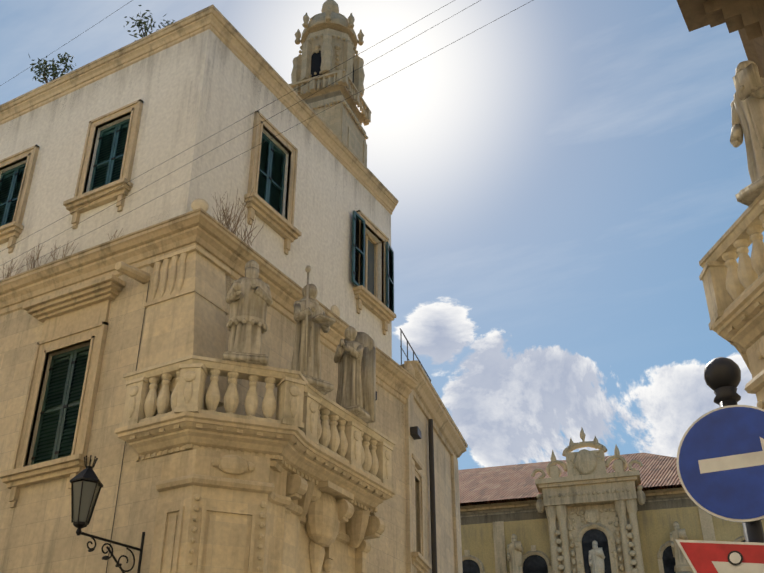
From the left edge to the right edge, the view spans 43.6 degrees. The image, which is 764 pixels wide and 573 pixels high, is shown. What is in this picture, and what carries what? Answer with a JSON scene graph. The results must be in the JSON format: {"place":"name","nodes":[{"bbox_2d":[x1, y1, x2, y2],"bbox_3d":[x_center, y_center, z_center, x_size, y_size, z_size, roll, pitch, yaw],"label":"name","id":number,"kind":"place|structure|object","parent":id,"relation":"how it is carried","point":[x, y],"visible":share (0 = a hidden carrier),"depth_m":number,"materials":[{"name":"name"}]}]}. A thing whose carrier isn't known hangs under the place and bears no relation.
{"place":"outdoors","nodes":[
{"label":"outdoors","id":0,"kind":"place"},
{"bbox_2d":[291,266,335,394],"bbox_3d":[-1.000,0.605,13.637,0.608,1.841,0.671,22,-37,-32],"label":"statue monk","id":1,"kind":"object","parent":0,"point":[311,319],"visible":0.92,"depth_m":13.48},
{"bbox_2d":[367,240,373,294],"bbox_3d":[-0.354,-0.358,19.382,0.010,1.570,0.760,-16,-34,25],"label":"window glass","id":2,"kind":"object","parent":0,"point":[370,279],"visible":0.21,"depth_m":19.63,"materials":[{"name":"glass"}]},
{"bbox_2d":[0,0,763,469],"label":"sky","id":3,"kind":"structure","parent":0,"point":[562,174],"materials":[{"name":"blue"}]},
{"bbox_2d":[588,540,604,572],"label":"statue","id":4,"kind":"object","parent":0,"point":[596,559],"visible":1,"depth_m":45.56,"materials":[{"name":"beige stone"}]},
{"bbox_2d":[461,506,763,572],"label":"wall","id":5,"kind":"structure","parent":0,"point":[655,527],"depth_m":46.77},
{"bbox_2d":[458,453,681,505],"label":"cathedral roof tiles","id":6,"kind":"object","parent":5,"relation":"on","point":[498,484],"visible":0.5,"depth_m":52.60,"materials":[{"name":"red tile"}]},
{"bbox_2d":[460,427,744,572],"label":"cathedral stone dressings","id":7,"kind":"structure","parent":5,"relation":"attached to","point":[581,499],"depth_m":47.10,"materials":[{"name":"beige stone"}]},
{"bbox_2d":[462,529,745,572],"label":"arched openings","id":8,"kind":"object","parent":5,"relation":"in","point":[534,563],"depth_m":46.43,"materials":[{"name":"black"}]},
{"bbox_2d":[677,0,763,77],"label":"roof cornice","id":9,"kind":"structure","parent":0,"point":[745,18],"depth_m":9.84,"materials":[{"name":"beige stone"}]},
{"bbox_3d":[15.138,-2.184,8.627,20.000,16.000,15.500,-16,-34,25],"label":"building","id":10,"kind":"object","parent":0,"visible":0},
{"bbox_2d":[0,0,532,277],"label":"overhead wires","id":11,"kind":"object","parent":10,"relation":"attached to","point":[248,115],"visible":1,"depth_m":12.23,"materials":[{"name":"black"}]},
{"label":"paving","id":12,"kind":"structure","parent":0,"visible":0},
{"bbox_2d":[0,266,406,572],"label":"wall","id":13,"kind":"structure","parent":12,"relation":"on","point":[38,532],"depth_m":13.29,"materials":[{"name":"beige stone"}]},
{"bbox_2d":[29,52,75,83],"bbox_3d":[-6.388,-4.020,18.646,0.978,1.333,1.093,-16,-34,25],"label":"shrub","id":14,"kind":"object","parent":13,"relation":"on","point":[54,67],"depth_m":18.68,"materials":[{"name":"green plant"}]},
{"bbox_2d":[70,455,144,572],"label":"street lamp","id":15,"kind":"object","parent":13,"relation":"attached to","point":[88,474],"depth_m":11.29,"materials":[{"name":"black metal"}]},
{"bbox_2d":[73,481,99,523],"bbox_3d":[-3.514,2.558,11.239,0.328,0.456,0.284,-16,-34,25],"label":"lantern glass","id":16,"kind":"object","parent":15,"relation":"in","point":[88,489],"visible":0.74,"depth_m":11.18,"materials":[{"name":"glass"}]},
{"bbox_2d":[106,280,149,572],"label":"cable","id":17,"kind":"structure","parent":13,"relation":"attached to","point":[125,442],"depth_m":12.45,"materials":[{"name":"black metal"}]},
{"bbox_2d":[0,187,263,278],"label":"dry weeds","id":18,"kind":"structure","parent":13,"relation":"on","point":[220,221],"depth_m":14.49,"materials":[{"name":"brown plant"}]},
{"bbox_2d":[124,5,174,40],"bbox_3d":[-4.379,-4.568,18.366,0.995,1.994,1.278,-16,-34,25],"label":"shrub","id":19,"kind":"object","parent":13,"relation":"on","point":[139,23],"depth_m":18.55,"materials":[{"name":"green plant"}]},
{"bbox_2d":[115,245,230,408],"bbox_3d":[-2.938,0.558,13.311,1.295,2.230,1.279,-16,-34,25],"label":"stone corner pilaster","id":20,"kind":"object","parent":13,"relation":"attached to","point":[187,310],"visible":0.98,"depth_m":13.32,"materials":[{"name":"beige stone"}]},
{"bbox_2d":[0,29,391,358],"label":"upper wall","id":21,"kind":"structure","parent":13,"relation":"on","point":[321,246],"depth_m":16.31,"materials":[{"name":"white paint"}]},
{"bbox_2d":[0,118,393,311],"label":"window shutters","id":22,"kind":"object","parent":21,"relation":"attached to","point":[111,144],"visible":0.71,"depth_m":16.91,"materials":[{"name":"green wood"}]},
{"bbox_2d":[0,129,389,459],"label":"shutter hinges","id":23,"kind":"object","parent":22,"relation":"attached to","point":[73,362],"visible":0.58,"depth_m":16.10,"materials":[{"name":"black metal"}]},
{"bbox_2d":[0,5,398,214],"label":"roof cornice","id":24,"kind":"structure","parent":21,"relation":"attached to","point":[219,25],"depth_m":17.41,"materials":[{"name":"beige stone"}]},
{"bbox_2d":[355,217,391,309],"bbox_3d":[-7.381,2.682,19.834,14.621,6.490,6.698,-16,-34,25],"label":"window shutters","id":25,"kind":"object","parent":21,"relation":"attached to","point":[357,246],"visible":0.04,"depth_m":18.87,"materials":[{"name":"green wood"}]},
{"bbox_2d":[1,29,403,541],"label":"wall rain streaks","id":26,"kind":"object","parent":13,"relation":"on","point":[167,214],"visible":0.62,"depth_m":15.95,"materials":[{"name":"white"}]},
{"bbox_2d":[0,208,417,403],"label":"cornice","id":27,"kind":"structure","parent":13,"relation":"attached to","point":[201,228],"depth_m":14.61,"materials":[{"name":"beige stone"}]},
{"bbox_2d":[0,99,431,572],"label":"window frames","id":28,"kind":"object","parent":13,"relation":"attached to","point":[74,316],"visible":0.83,"depth_m":15.17,"materials":[{"name":"beige stone"}]},
{"bbox_2d":[31,345,89,464],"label":"window shutters","id":29,"kind":"object","parent":28,"relation":"in","point":[57,427],"visible":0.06,"depth_m":13.75,"materials":[{"name":"green wood"}]},
{"bbox_2d":[191,198,339,316],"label":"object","id":30,"kind":"object","parent":13,"relation":"on","point":[199,203],"visible":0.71,"depth_m":13.90,"materials":[{"name":"stone"}]},
{"bbox_2d":[114,411,395,572],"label":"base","id":31,"kind":"object","parent":12,"relation":"on","point":[193,444],"visible":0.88,"depth_m":12.07,"materials":[{"name":"beige stone"}]},
{"bbox_2d":[222,260,272,365],"bbox_3d":[-1.817,0.333,12.994,0.649,1.660,0.566,6,-31,-10],"label":"bishop statue","id":32,"kind":"object","parent":31,"relation":"on","point":[248,299],"visible":1,"depth_m":12.86,"materials":[{"name":"stone"}]},
{"bbox_2d":[119,355,395,487],"bbox_3d":[-1.561,2.114,13.607,2.156,0.790,4.033,-16,-34,25],"label":"balcony balustrade","id":33,"kind":"object","parent":31,"relation":"on","point":[302,403],"visible":0.96,"depth_m":12.53,"materials":[{"name":"beige stone"}]},
{"bbox_2d":[157,455,385,572],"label":"carved ornament","id":34,"kind":"object","parent":31,"relation":"attached to","point":[327,506],"visible":0.85,"depth_m":12.45,"materials":[{"name":"beige stone"}]},
{"bbox_2d":[334,326,375,423],"bbox_3d":[-0.506,1.293,14.508,0.614,1.540,0.630,-16,-34,25],"label":"praying statue","id":35,"kind":"object","parent":31,"relation":"on","point":[355,356],"visible":0.96,"depth_m":14.43,"materials":[{"name":"stone"}]},
{"bbox_2d":[289,0,370,166],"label":"bell tower","id":36,"kind":"structure","parent":12,"relation":"on","point":[329,31],"depth_m":60.06,"materials":[{"name":"beige stone"}]},
{"bbox_2d":[310,51,353,82],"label":"dark bell tower openings","id":37,"kind":"object","parent":36,"relation":"in","point":[316,60],"visible":0.21,"depth_m":60.30,"materials":[{"name":"black"}]},
{"bbox_2d":[310,48,354,76],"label":"bell tower opening surrounds","id":38,"kind":"object","parent":36,"relation":"attached to","point":[312,52],"visible":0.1,"depth_m":60.79,"materials":[{"name":"beige stone"}]},
{"bbox_2d":[400,364,462,572],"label":"building wall","id":39,"kind":"structure","parent":12,"relation":"on","point":[448,529],"depth_m":19.71,"materials":[{"name":"beige stone"}]},
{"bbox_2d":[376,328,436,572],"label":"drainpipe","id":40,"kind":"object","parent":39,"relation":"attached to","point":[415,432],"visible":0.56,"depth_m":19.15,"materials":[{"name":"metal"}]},
{"bbox_2d":[404,360,467,469],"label":"cornice","id":41,"kind":"structure","parent":39,"relation":"on","point":[429,402],"depth_m":20.28,"materials":[{"name":"beige stone"}]},
{"bbox_2d":[675,567,691,572],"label":"statue pedestal","id":42,"kind":"object","parent":12,"relation":"on","point":[684,570],"visible":0.97,"depth_m":44.30,"materials":[{"name":"beige stone"}]},
{"bbox_2d":[670,521,690,571],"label":"cathedral statue","id":43,"kind":"object","parent":42,"relation":"on","point":[678,533],"visible":0.83,"depth_m":45.04,"materials":[{"name":"beige stone"}]},
{"bbox_2d":[704,357,763,542],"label":"pole","id":44,"kind":"object","parent":12,"relation":"on","point":[722,376],"visible":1,"depth_m":4.95,"materials":[{"name":"black metal"}]},
{"bbox_2d":[676,405,763,521],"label":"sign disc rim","id":45,"kind":"object","parent":44,"relation":"attached to","point":[731,462],"visible":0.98,"depth_m":4.75,"materials":[{"name":"white metal"}]},
{"bbox_2d":[679,407,763,518],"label":"road sign","id":46,"kind":"object","parent":45,"relation":"in","point":[737,493],"visible":1,"depth_m":4.77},
{"bbox_2d":[676,540,763,572],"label":"sign border","id":47,"kind":"object","parent":44,"relation":"attached to","point":[702,541],"visible":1,"depth_m":4.61,"materials":[{"name":"metal"}]},
{"bbox_2d":[680,542,763,572],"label":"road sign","id":48,"kind":"object","parent":44,"relation":"attached to","point":[702,556],"visible":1,"depth_m":4.58,"materials":[{"name":"red metal"}]},
{"bbox_2d":[729,552,740,562],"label":"white sign stickers","id":49,"kind":"object","parent":48,"relation":"attached to","point":[734,557],"visible":1,"depth_m":4.53,"materials":[{"name":"white paper"}]},
{"bbox_2d":[728,551,742,564],"bbox_3d":[1.675,1.287,4.527,0.070,0.070,0.006,-16,-34,25],"label":"washer","id":50,"kind":"object","parent":48,"relation":"attached to","point":[740,554],"visible":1,"depth_m":4.53,"materials":[{"name":"silver metal"}]},
{"bbox_2d":[712,561,763,572],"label":"give way sign","id":51,"kind":"object","parent":48,"relation":"attached to","point":[724,567],"visible":1,"depth_m":4.50,"materials":[{"name":"white metal"}]},
{"bbox_2d":[689,497,763,522],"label":"rim","id":52,"kind":"object","parent":44,"relation":"attached to","point":[733,521],"visible":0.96,"depth_m":4.62,"materials":[{"name":"grey"}]},
{"bbox_2d":[711,275,763,408],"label":"propylaeum stone","id":53,"kind":"object","parent":12,"relation":"on","point":[738,324],"visible":0.9,"depth_m":9.45,"materials":[{"name":"beige stone"}]},
{"bbox_2d":[699,190,763,329],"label":"balcony balustrade","id":54,"kind":"object","parent":53,"relation":"on","point":[727,279],"visible":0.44,"depth_m":9.75,"materials":[{"name":"beige stone"}]},
{"bbox_2d":[730,60,763,205],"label":"statue","id":55,"kind":"object","parent":53,"relation":"on","point":[747,106],"visible":1,"depth_m":9.59,"materials":[{"name":"stone"}]},
{"bbox_2d":[755,336,763,408],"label":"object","id":56,"kind":"object","parent":53,"relation":"attached to","point":[759,354],"visible":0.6,"depth_m":9.13,"materials":[{"name":"beige stone"}]},
{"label":"cathedral side pedestal","id":57,"kind":"object","parent":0,"visible":0},
{"bbox_2d":[507,534,522,572],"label":"cathedral statue","id":58,"kind":"object","parent":57,"relation":"on","point":[514,553],"visible":1,"depth_m":46.86,"materials":[{"name":"beige stone"}]}
]}

